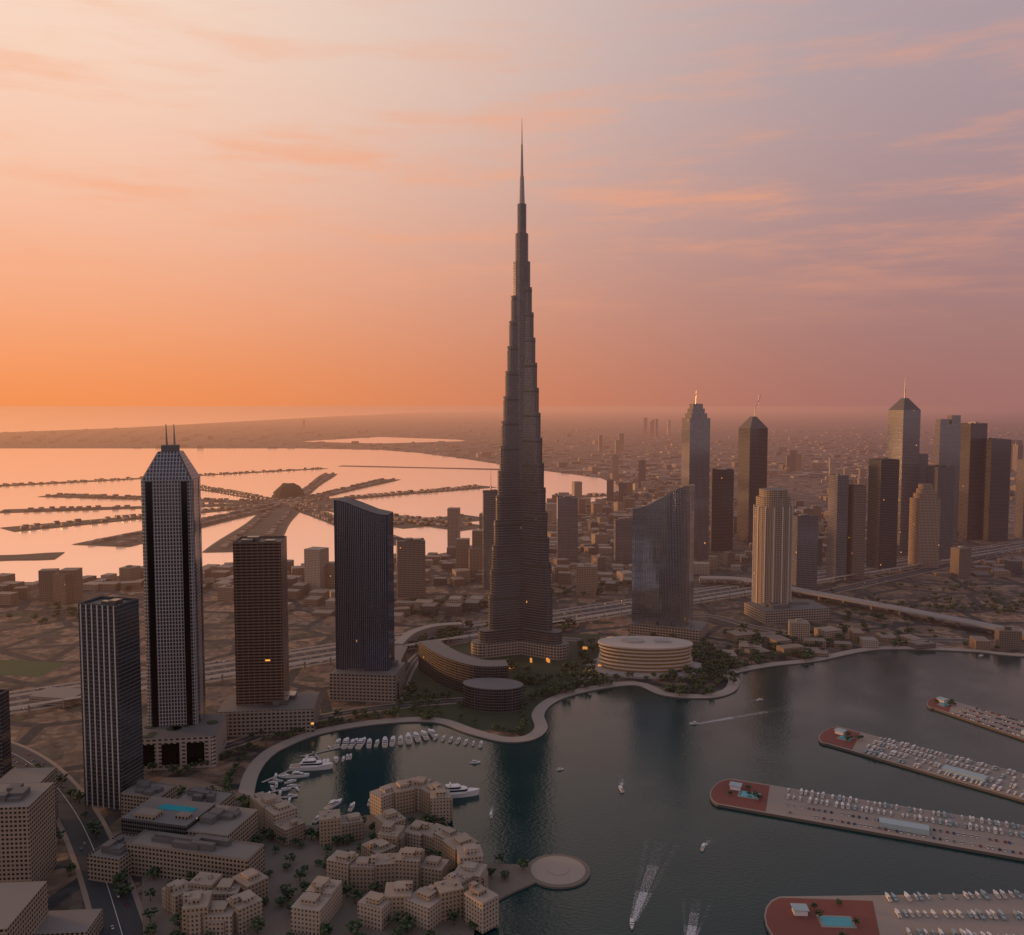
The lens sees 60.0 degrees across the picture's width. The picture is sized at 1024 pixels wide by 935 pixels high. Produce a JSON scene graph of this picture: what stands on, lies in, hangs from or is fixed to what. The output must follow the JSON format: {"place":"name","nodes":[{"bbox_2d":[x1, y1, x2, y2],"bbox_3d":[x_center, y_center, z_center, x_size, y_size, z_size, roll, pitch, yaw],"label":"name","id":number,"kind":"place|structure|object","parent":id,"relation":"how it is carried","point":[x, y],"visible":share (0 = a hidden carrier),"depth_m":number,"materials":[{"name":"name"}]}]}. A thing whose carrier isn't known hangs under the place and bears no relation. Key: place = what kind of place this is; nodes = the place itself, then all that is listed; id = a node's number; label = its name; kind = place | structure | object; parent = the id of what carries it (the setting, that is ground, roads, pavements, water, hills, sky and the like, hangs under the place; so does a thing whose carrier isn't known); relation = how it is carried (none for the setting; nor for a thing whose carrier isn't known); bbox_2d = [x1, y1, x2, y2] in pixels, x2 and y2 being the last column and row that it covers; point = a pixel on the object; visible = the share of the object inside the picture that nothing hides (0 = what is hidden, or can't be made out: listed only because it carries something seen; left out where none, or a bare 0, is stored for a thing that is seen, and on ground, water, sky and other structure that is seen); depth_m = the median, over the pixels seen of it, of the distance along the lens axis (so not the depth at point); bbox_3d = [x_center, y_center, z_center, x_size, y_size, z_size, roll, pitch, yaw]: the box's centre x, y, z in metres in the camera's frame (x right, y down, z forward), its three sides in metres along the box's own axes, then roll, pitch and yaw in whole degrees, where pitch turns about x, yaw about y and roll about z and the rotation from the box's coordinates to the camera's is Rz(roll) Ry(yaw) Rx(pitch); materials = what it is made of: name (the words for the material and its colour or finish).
{"place":"outdoors","nodes":[
{"label":"outdoors","id":0,"kind":"place"},
{"bbox_2d":[0,660,68,676],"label":"sports field","id":1,"kind":"structure","parent":0,"point":[23,668],"depth_m":1323.04,"materials":[{"name":"green plant"}]},
{"bbox_2d":[0,410,499,431],"bbox_3d":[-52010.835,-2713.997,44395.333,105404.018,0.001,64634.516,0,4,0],"label":"open sea","id":2,"kind":"structure","parent":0,"point":[27,420],"depth_m":31414.26,"materials":[{"name":"orange liquid"}]},
{"bbox_2d":[0,448,618,581],"bbox_3d":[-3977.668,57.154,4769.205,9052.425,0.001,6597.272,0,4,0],"label":"sea","id":3,"kind":"structure","parent":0,"point":[45,465],"depth_m":4173.56,"materials":[{"name":"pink liquid"}]},
{"bbox_2d":[0,465,615,560],"bbox_3d":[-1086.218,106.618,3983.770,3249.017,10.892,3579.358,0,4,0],"label":"palm-shaped islands","id":4,"kind":"object","parent":3,"relation":"on","point":[274,516],"visible":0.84,"depth_m":3262.31,"materials":[{"name":"brown"}]},
{"bbox_2d":[272,483,304,497],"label":"dome","id":5,"kind":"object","parent":4,"relation":"on","point":[287,490],"visible":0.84,"depth_m":3746.83,"materials":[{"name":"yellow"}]},
{"bbox_2d":[301,437,464,442],"bbox_3d":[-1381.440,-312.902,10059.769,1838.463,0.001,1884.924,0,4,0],"label":"lagoon","id":6,"kind":"structure","parent":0,"point":[384,440],"depth_m":9890.72,"materials":[{"name":"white liquid"}]},
{"bbox_2d":[399,634,599,734],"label":"park lawn","id":7,"kind":"structure","parent":0,"point":[508,720],"depth_m":1220.84,"materials":[{"name":"green plant"}]},
{"bbox_2d":[401,691,409,700],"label":"tree","id":8,"kind":"object","parent":7,"relation":"on","point":[405,694],"visible":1,"depth_m":1171.22,"materials":[{"name":"green plant"}]},
{"bbox_2d":[411,691,421,698],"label":"tree","id":9,"kind":"object","parent":7,"relation":"on","point":[415,694],"visible":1,"depth_m":1168.14,"materials":[{"name":"green plant"}]},
{"bbox_2d":[394,622,522,712],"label":"curved blocks","id":10,"kind":"structure","parent":7,"relation":"on","point":[481,685],"depth_m":1203.89,"materials":[{"name":"beige concrete"}]},
{"bbox_2d":[507,661,518,672],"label":"tree","id":11,"kind":"object","parent":7,"relation":"on","point":[513,665],"visible":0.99,"depth_m":1293.39,"materials":[{"name":"green plant"}]},
{"bbox_2d":[471,129,568,659],"bbox_3d":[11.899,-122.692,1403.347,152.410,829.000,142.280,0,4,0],"label":"skyscraper","id":12,"kind":"structure","parent":7,"relation":"on","point":[520,607],"depth_m":1378.43,"materials":[{"name":"grey glass"}]},
{"bbox_2d":[0,406,1023,910],"bbox_3d":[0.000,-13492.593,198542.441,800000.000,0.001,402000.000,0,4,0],"label":"ground","id":13,"kind":"structure","parent":0,"point":[54,734],"depth_m":1947.90,"materials":[{"name":"brown sand"}]},
{"bbox_2d":[0,689,11,777],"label":"high-rise building","id":14,"kind":"structure","parent":13,"relation":"on","point":[5,752],"depth_m":846.29,"materials":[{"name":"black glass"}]},
{"bbox_2d":[56,830,64,843],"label":"tree","id":15,"kind":"object","parent":13,"relation":"on","point":[59,836],"visible":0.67,"depth_m":790.73,"materials":[{"name":"green plant"}]},
{"bbox_2d":[64,863,75,875],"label":"tree","id":16,"kind":"object","parent":13,"relation":"on","point":[71,867],"visible":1,"depth_m":735.73,"materials":[{"name":"green plant"}]},
{"bbox_2d":[78,596,143,809],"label":"skyscraper","id":17,"kind":"structure","parent":13,"relation":"on","point":[110,666],"depth_m":858.03,"materials":[{"name":"grey glass"}]},
{"bbox_2d":[0,687,264,934],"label":"blocks","id":18,"kind":"structure","parent":13,"relation":"on","point":[167,831],"depth_m":731.17,"materials":[{"name":"beige concrete"}]},
{"bbox_2d":[147,762,157,771],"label":"tree","id":19,"kind":"object","parent":13,"relation":"on","point":[153,765],"visible":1,"depth_m":943.01,"materials":[{"name":"green plant"}]},
{"bbox_2d":[166,764,179,771],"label":"tree","id":20,"kind":"object","parent":13,"relation":"on","point":[173,768],"visible":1,"depth_m":932.98,"materials":[{"name":"green plant"}]},
{"bbox_2d":[141,424,226,770],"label":"skyscraper","id":21,"kind":"structure","parent":13,"relation":"on","point":[180,727],"depth_m":977.14,"materials":[{"name":"silver metal"}]},
{"bbox_2d":[217,536,319,736],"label":"brown tower","id":22,"kind":"structure","parent":13,"relation":"on","point":[265,699],"depth_m":1062.65,"materials":[{"name":"brown concrete"}]},
{"bbox_2d":[330,497,405,702],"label":"skyscraper","id":23,"kind":"structure","parent":13,"relation":"on","point":[369,668],"depth_m":1179.47,"materials":[{"name":"grey"}]},
{"bbox_2d":[396,537,425,597],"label":"high-rise building","id":24,"kind":"structure","parent":13,"relation":"on","point":[410,569],"depth_m":1803.73,"materials":[{"name":"beige concrete"}]},
{"bbox_2d":[482,480,497,589],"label":"slim tower","id":25,"kind":"structure","parent":13,"relation":"on","point":[489,507],"depth_m":1875.83,"materials":[{"name":"silver metal"}]},
{"bbox_2d":[0,420,1023,659],"bbox_3d":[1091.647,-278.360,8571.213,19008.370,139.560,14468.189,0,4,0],"label":"city blocks","id":26,"kind":"structure","parent":13,"relation":"on","point":[619,502],"depth_m":2177.42,"materials":[{"name":"beige concrete"}]},
{"bbox_2d":[9,540,1023,713],"bbox_3d":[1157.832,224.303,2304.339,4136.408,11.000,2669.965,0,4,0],"label":"highway","id":27,"kind":"structure","parent":13,"relation":"on","point":[19,699],"depth_m":1597.65,"materials":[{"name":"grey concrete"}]},
{"bbox_2d":[38,418,1022,602],"bbox_3d":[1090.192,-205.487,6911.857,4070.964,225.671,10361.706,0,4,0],"label":"mid-rise buildings","id":28,"kind":"structure","parent":13,"relation":"on","point":[64,585],"depth_m":1874.65,"materials":[{"name":"beige concrete"}]},
{"bbox_2d":[238,646,1023,795],"bbox_3d":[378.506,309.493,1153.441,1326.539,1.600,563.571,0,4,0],"label":"promenade","id":29,"kind":"structure","parent":13,"relation":"on","point":[247,786],"depth_m":1103.27,"materials":[{"name":"beige concrete"}]},
{"bbox_2d":[561,682,571,693],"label":"tree","id":30,"kind":"object","parent":29,"relation":"on","point":[564,686],"visible":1,"depth_m":1195.94,"materials":[{"name":"green plant"}]},
{"bbox_2d":[583,636,705,678],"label":"round building","id":31,"kind":"structure","parent":13,"relation":"on","point":[640,657],"depth_m":1293.33,"materials":[{"name":"beige concrete"}]},
{"bbox_2d":[630,484,708,641],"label":"skyscraper","id":32,"kind":"structure","parent":13,"relation":"on","point":[662,562],"depth_m":1503.25,"materials":[{"name":"blue glass"}]},
{"bbox_2d":[687,676,698,684],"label":"tree","id":33,"kind":"object","parent":13,"relation":"on","point":[693,679],"visible":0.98,"depth_m":1230.80,"materials":[{"name":"green plant"}]},
{"bbox_2d":[681,390,709,557],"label":"skyscraper","id":34,"kind":"structure","parent":13,"relation":"on","point":[695,458],"depth_m":2265.96,"materials":[{"name":"silver glass"}]},
{"bbox_2d":[730,658,739,664],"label":"tree","id":35,"kind":"object","parent":13,"relation":"on","point":[735,661],"visible":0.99,"depth_m":1315.57,"materials":[{"name":"green plant"}]},
{"bbox_2d":[737,395,767,543],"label":"skyscraper with pointed roof","id":36,"kind":"object","parent":13,"relation":"on","point":[752,452],"visible":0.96,"depth_m":2503.02,"materials":[{"name":"brown glass"}]},
{"bbox_2d":[744,488,830,623],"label":"skyscraper","id":37,"kind":"structure","parent":13,"relation":"on","point":[772,602],"depth_m":1632.27,"materials":[{"name":"beige"}]},
{"bbox_2d":[792,514,818,590],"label":"tower","id":38,"kind":"structure","parent":13,"relation":"on","point":[805,552],"depth_m":1865.86,"materials":[{"name":"silver metal"}]},
{"bbox_2d":[826,473,848,578],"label":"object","id":39,"kind":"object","parent":13,"relation":"on","point":[837,523],"visible":1,"depth_m":1997.31,"materials":[{"name":"beige metal"}]},
{"bbox_2d":[846,483,866,578],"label":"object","id":40,"kind":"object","parent":13,"relation":"on","point":[856,528],"visible":0.86,"depth_m":1994.61,"materials":[{"name":"silver metal"}]},
{"bbox_2d":[866,457,899,568],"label":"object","id":41,"kind":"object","parent":13,"relation":"on","point":[882,511],"visible":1,"depth_m":2119.24,"materials":[{"name":"brown glass"}]},
{"bbox_2d":[887,374,920,555],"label":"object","id":42,"kind":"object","parent":13,"relation":"on","point":[903,436],"visible":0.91,"depth_m":2295.03,"materials":[{"name":"silver metal"}]},
{"bbox_2d":[918,453,928,482],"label":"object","id":43,"kind":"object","parent":13,"relation":"on","point":[923,461],"visible":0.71,"depth_m":2337.72,"materials":[{"name":"silver metal"}]},
{"bbox_2d":[908,483,940,567],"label":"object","id":44,"kind":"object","parent":13,"relation":"on","point":[924,523],"visible":1,"depth_m":2133.54,"materials":[{"name":"beige concrete"}]},
{"bbox_2d":[926,465,955,558],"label":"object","id":45,"kind":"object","parent":13,"relation":"on","point":[941,478],"visible":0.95,"depth_m":2259.11,"materials":[{"name":"silver glass"}]},
{"bbox_2d":[934,415,960,542],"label":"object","id":46,"kind":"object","parent":13,"relation":"on","point":[947,442],"visible":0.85,"depth_m":2516.89,"materials":[{"name":"silver metal"}]},
{"bbox_2d":[957,422,987,539],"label":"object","id":47,"kind":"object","parent":13,"relation":"on","point":[973,434],"visible":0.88,"depth_m":2583.08,"materials":[{"name":"brown glass"}]},
{"bbox_2d":[978,438,1011,541],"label":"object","id":48,"kind":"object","parent":13,"relation":"on","point":[994,487],"visible":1,"depth_m":2544.52,"materials":[{"name":"brown glass"}]},
{"bbox_2d":[1014,459,1023,537],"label":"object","id":49,"kind":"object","parent":13,"relation":"on","point":[1019,517],"visible":1,"depth_m":2628.77,"materials":[{"name":"brown metal"}]},
{"bbox_2d":[0,0,1023,405],"label":"sky","id":50,"kind":"structure","parent":0,"point":[203,202],"materials":[{"name":"orange"}]},
{"bbox_2d":[11,548,1023,934],"bbox_3d":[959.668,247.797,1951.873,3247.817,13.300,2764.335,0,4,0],"label":"roads","id":51,"kind":"structure","parent":0,"point":[117,912],"depth_m":914.70,"materials":[{"name":"grey asphalt"}]},
{"bbox_2d":[57,773,67,787],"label":"tree","id":52,"kind":"object","parent":51,"relation":"on","point":[59,778],"visible":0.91,"depth_m":906.08,"materials":[{"name":"green plant"}]},
{"bbox_2d":[73,791,84,802],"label":"tree","id":53,"kind":"object","parent":51,"relation":"on","point":[78,794],"visible":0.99,"depth_m":870.34,"materials":[{"name":"green plant"}]},
{"bbox_2d":[86,819,100,828],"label":"tree","id":54,"kind":"object","parent":51,"relation":"on","point":[91,825],"visible":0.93,"depth_m":808.59,"materials":[{"name":"green plant"}]},
{"bbox_2d":[89,825,103,838],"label":"tree","id":55,"kind":"object","parent":51,"relation":"on","point":[92,830],"visible":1,"depth_m":798.64,"materials":[{"name":"green plant"}]},
{"bbox_2d":[112,875,124,884],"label":"tree","id":56,"kind":"object","parent":51,"relation":"on","point":[117,877],"visible":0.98,"depth_m":718.16,"materials":[{"name":"green plant"}]},
{"bbox_2d":[113,883,125,894],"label":"tree","id":57,"kind":"object","parent":51,"relation":"on","point":[118,888],"visible":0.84,"depth_m":704.97,"materials":[{"name":"green plant"}]},
{"bbox_2d":[112,868,127,878],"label":"tree","id":58,"kind":"object","parent":51,"relation":"on","point":[124,874],"visible":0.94,"depth_m":724.83,"materials":[{"name":"green plant"}]},
{"bbox_2d":[120,882,133,897],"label":"tree","id":59,"kind":"object","parent":51,"relation":"on","point":[123,890],"visible":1,"depth_m":702.74,"materials":[{"name":"green plant"}]},
{"bbox_2d":[12,540,1023,934],"bbox_3d":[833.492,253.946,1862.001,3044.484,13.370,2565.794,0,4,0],"label":"traffic","id":60,"kind":"object","parent":51,"relation":"on","point":[400,634],"visible":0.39,"depth_m":1367.18,"materials":[{"name":"white"}]},
{"bbox_2d":[557,495,577,561],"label":"tower","id":61,"kind":"structure","parent":0,"point":[567,526],"depth_m":2216.12,"materials":[{"name":"brown concrete"}]},
{"bbox_2d":[614,517,632,561],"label":"tower","id":62,"kind":"structure","parent":0,"point":[622,539],"depth_m":2219.56,"materials":[{"name":"beige metal"}]},
{"bbox_2d":[255,650,1023,934],"bbox_3d":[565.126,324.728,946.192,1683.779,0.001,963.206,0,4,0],"label":"marina water","id":63,"kind":"structure","parent":0,"point":[665,761],"depth_m":914.77,"materials":[{"name":"teal liquid"}]},
{"bbox_2d":[142,777,589,934],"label":"paved ground","id":64,"kind":"structure","parent":63,"relation":"in","point":[557,871],"depth_m":726.87,"materials":[{"name":"beige concrete"}]},
{"bbox_2d":[143,924,156,934],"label":"tree","id":65,"kind":"object","parent":64,"relation":"on","point":[147,932],"visible":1,"depth_m":645.98,"materials":[{"name":"green plant"}]},
{"bbox_2d":[144,888,155,900],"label":"tree","id":66,"kind":"object","parent":64,"relation":"on","point":[152,892],"visible":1,"depth_m":695.02,"materials":[{"name":"green plant"}]},
{"bbox_2d":[142,907,158,921],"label":"tree","id":67,"kind":"object","parent":64,"relation":"on","point":[147,911],"visible":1,"depth_m":667.05,"materials":[{"name":"green plant"}]},
{"bbox_2d":[145,866,159,878],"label":"tree","id":68,"kind":"object","parent":64,"relation":"on","point":[153,871],"visible":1,"depth_m":726.42,"materials":[{"name":"green plant"}]},
{"bbox_2d":[169,912,181,928],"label":"tree","id":69,"kind":"object","parent":64,"relation":"on","point":[176,917],"visible":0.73,"depth_m":656.44,"materials":[{"name":"green plant"}]},
{"bbox_2d":[221,781,230,787],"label":"tree","id":70,"kind":"object","parent":64,"relation":"on","point":[226,784],"visible":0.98,"depth_m":895.86,"materials":[{"name":"green plant"}]},
{"bbox_2d":[249,916,264,934],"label":"tree","id":71,"kind":"object","parent":64,"relation":"on","point":[254,924],"visible":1,"depth_m":649.99,"materials":[{"name":"green plant"}]},
{"bbox_2d":[251,834,264,842],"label":"tree","id":72,"kind":"object","parent":64,"relation":"on","point":[256,837],"visible":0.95,"depth_m":782.19,"materials":[{"name":"green plant"}]},
{"bbox_2d":[266,830,275,840],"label":"tree","id":73,"kind":"object","parent":64,"relation":"on","point":[271,833],"visible":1,"depth_m":792.58,"materials":[{"name":"green plant"}]},
{"bbox_2d":[274,896,288,906],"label":"tree","id":74,"kind":"object","parent":64,"relation":"on","point":[280,900],"visible":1,"depth_m":687.65,"materials":[{"name":"green plant"}]},
{"bbox_2d":[280,883,297,899],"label":"tree","id":75,"kind":"object","parent":64,"relation":"on","point":[286,893],"visible":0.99,"depth_m":696.24,"materials":[{"name":"green plant"}]},
{"bbox_2d":[284,853,295,862],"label":"tree","id":76,"kind":"object","parent":64,"relation":"on","point":[292,856],"visible":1,"depth_m":750.81,"materials":[{"name":"green plant"}]},
{"bbox_2d":[294,869,305,881],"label":"tree","id":77,"kind":"object","parent":64,"relation":"on","point":[298,875],"visible":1,"depth_m":724.05,"materials":[{"name":"green plant"}]},
{"bbox_2d":[299,881,310,889],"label":"tree","id":78,"kind":"object","parent":64,"relation":"on","point":[303,884],"visible":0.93,"depth_m":707.80,"materials":[{"name":"green plant"}]},
{"bbox_2d":[306,827,317,839],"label":"tree","id":79,"kind":"object","parent":64,"relation":"on","point":[311,831],"visible":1,"depth_m":793.36,"materials":[{"name":"green plant"}]},
{"bbox_2d":[318,857,327,868],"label":"tree","id":80,"kind":"object","parent":64,"relation":"on","point":[323,863],"visible":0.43,"depth_m":736.72,"materials":[{"name":"green plant"}]},
{"bbox_2d":[320,922,332,934],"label":"tree","id":81,"kind":"object","parent":64,"relation":"on","point":[323,929],"visible":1,"depth_m":646.55,"materials":[{"name":"green plant"}]},
{"bbox_2d":[162,776,498,934],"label":"apartment buildings","id":82,"kind":"structure","parent":64,"relation":"on","point":[218,904],"depth_m":707.77,"materials":[{"name":"beige concrete"}]},
{"bbox_2d":[342,881,354,897],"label":"tree","id":83,"kind":"object","parent":64,"relation":"on","point":[348,889],"visible":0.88,"depth_m":698.59,"materials":[{"name":"green plant"}]},
{"bbox_2d":[343,834,353,842],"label":"tree","id":84,"kind":"object","parent":64,"relation":"on","point":[346,837],"visible":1,"depth_m":783.95,"materials":[{"name":"green plant"}]},
{"bbox_2d":[345,919,362,933],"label":"tree","id":85,"kind":"object","parent":64,"relation":"on","point":[353,923],"visible":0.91,"depth_m":650.89,"materials":[{"name":"green plant"}]},
{"bbox_2d":[347,889,363,903],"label":"tree","id":86,"kind":"object","parent":64,"relation":"on","point":[357,894],"visible":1,"depth_m":692.30,"materials":[{"name":"green plant"}]},
{"bbox_2d":[369,882,379,891],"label":"tree","id":87,"kind":"object","parent":64,"relation":"on","point":[373,886],"visible":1,"depth_m":707.02,"materials":[{"name":"green plant"}]},
{"bbox_2d":[390,927,403,934],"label":"tree","id":88,"kind":"object","parent":64,"relation":"on","point":[399,932],"visible":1,"depth_m":645.07,"materials":[{"name":"green plant"}]},
{"bbox_2d":[391,911,407,928],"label":"tree","id":89,"kind":"object","parent":64,"relation":"on","point":[395,919],"visible":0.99,"depth_m":655.42,"materials":[{"name":"green plant"}]},
{"bbox_2d":[399,919,415,933],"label":"tree","id":90,"kind":"object","parent":64,"relation":"on","point":[410,924],"visible":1,"depth_m":651.32,"materials":[{"name":"green plant"}]},
{"bbox_2d":[419,814,433,821],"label":"tree","id":91,"kind":"object","parent":64,"relation":"on","point":[426,817],"visible":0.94,"depth_m":816.94,"materials":[{"name":"green plant"}]},
{"bbox_2d":[446,909,460,924],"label":"tree","id":92,"kind":"object","parent":64,"relation":"on","point":[455,916],"visible":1,"depth_m":661.28,"materials":[{"name":"green plant"}]},
{"bbox_2d":[488,868,496,876],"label":"tree","id":93,"kind":"object","parent":64,"relation":"on","point":[491,871],"visible":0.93,"depth_m":730.07,"materials":[{"name":"green plant"}]},
{"bbox_2d":[517,859,528,869],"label":"tree","id":94,"kind":"object","parent":64,"relation":"on","point":[523,864],"visible":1,"depth_m":742.63,"materials":[{"name":"green plant"}]},
{"bbox_2d":[262,654,982,929],"bbox_3d":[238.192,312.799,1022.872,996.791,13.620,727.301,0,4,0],"label":"boats","id":95,"kind":"object","parent":63,"relation":"on","point":[312,763],"visible":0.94,"depth_m":949.73,"materials":[{"name":"white plastic"}]},
{"bbox_2d":[491,700,766,934],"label":"boat wakes","id":96,"kind":"object","parent":63,"relation":"on","point":[642,897],"visible":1,"depth_m":696.01,"materials":[{"name":"grey liquid"}]},
{"bbox_2d":[710,779,1023,860],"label":"pier","id":97,"kind":"structure","parent":63,"relation":"in","point":[988,836],"depth_m":834.00,"materials":[{"name":"beige concrete"}]},
{"bbox_2d":[764,889,1023,934],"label":"pier","id":98,"kind":"structure","parent":63,"relation":"in","point":[982,913],"depth_m":674.69,"materials":[{"name":"beige"}]},
{"bbox_2d":[818,726,1023,802],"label":"pier","id":99,"kind":"structure","parent":63,"relation":"in","point":[996,780],"depth_m":962.60,"materials":[{"name":"beige concrete"}]},
{"bbox_2d":[927,696,1023,740],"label":"pier","id":100,"kind":"structure","parent":63,"relation":"in","point":[1007,725],"depth_m":1103.96,"materials":[{"name":"beige concrete"}]},
{"bbox_2d":[710,468,733,550],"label":"tower","id":101,"kind":"structure","parent":0,"point":[721,508],"depth_m":2369.95,"materials":[{"name":"brown glass"}]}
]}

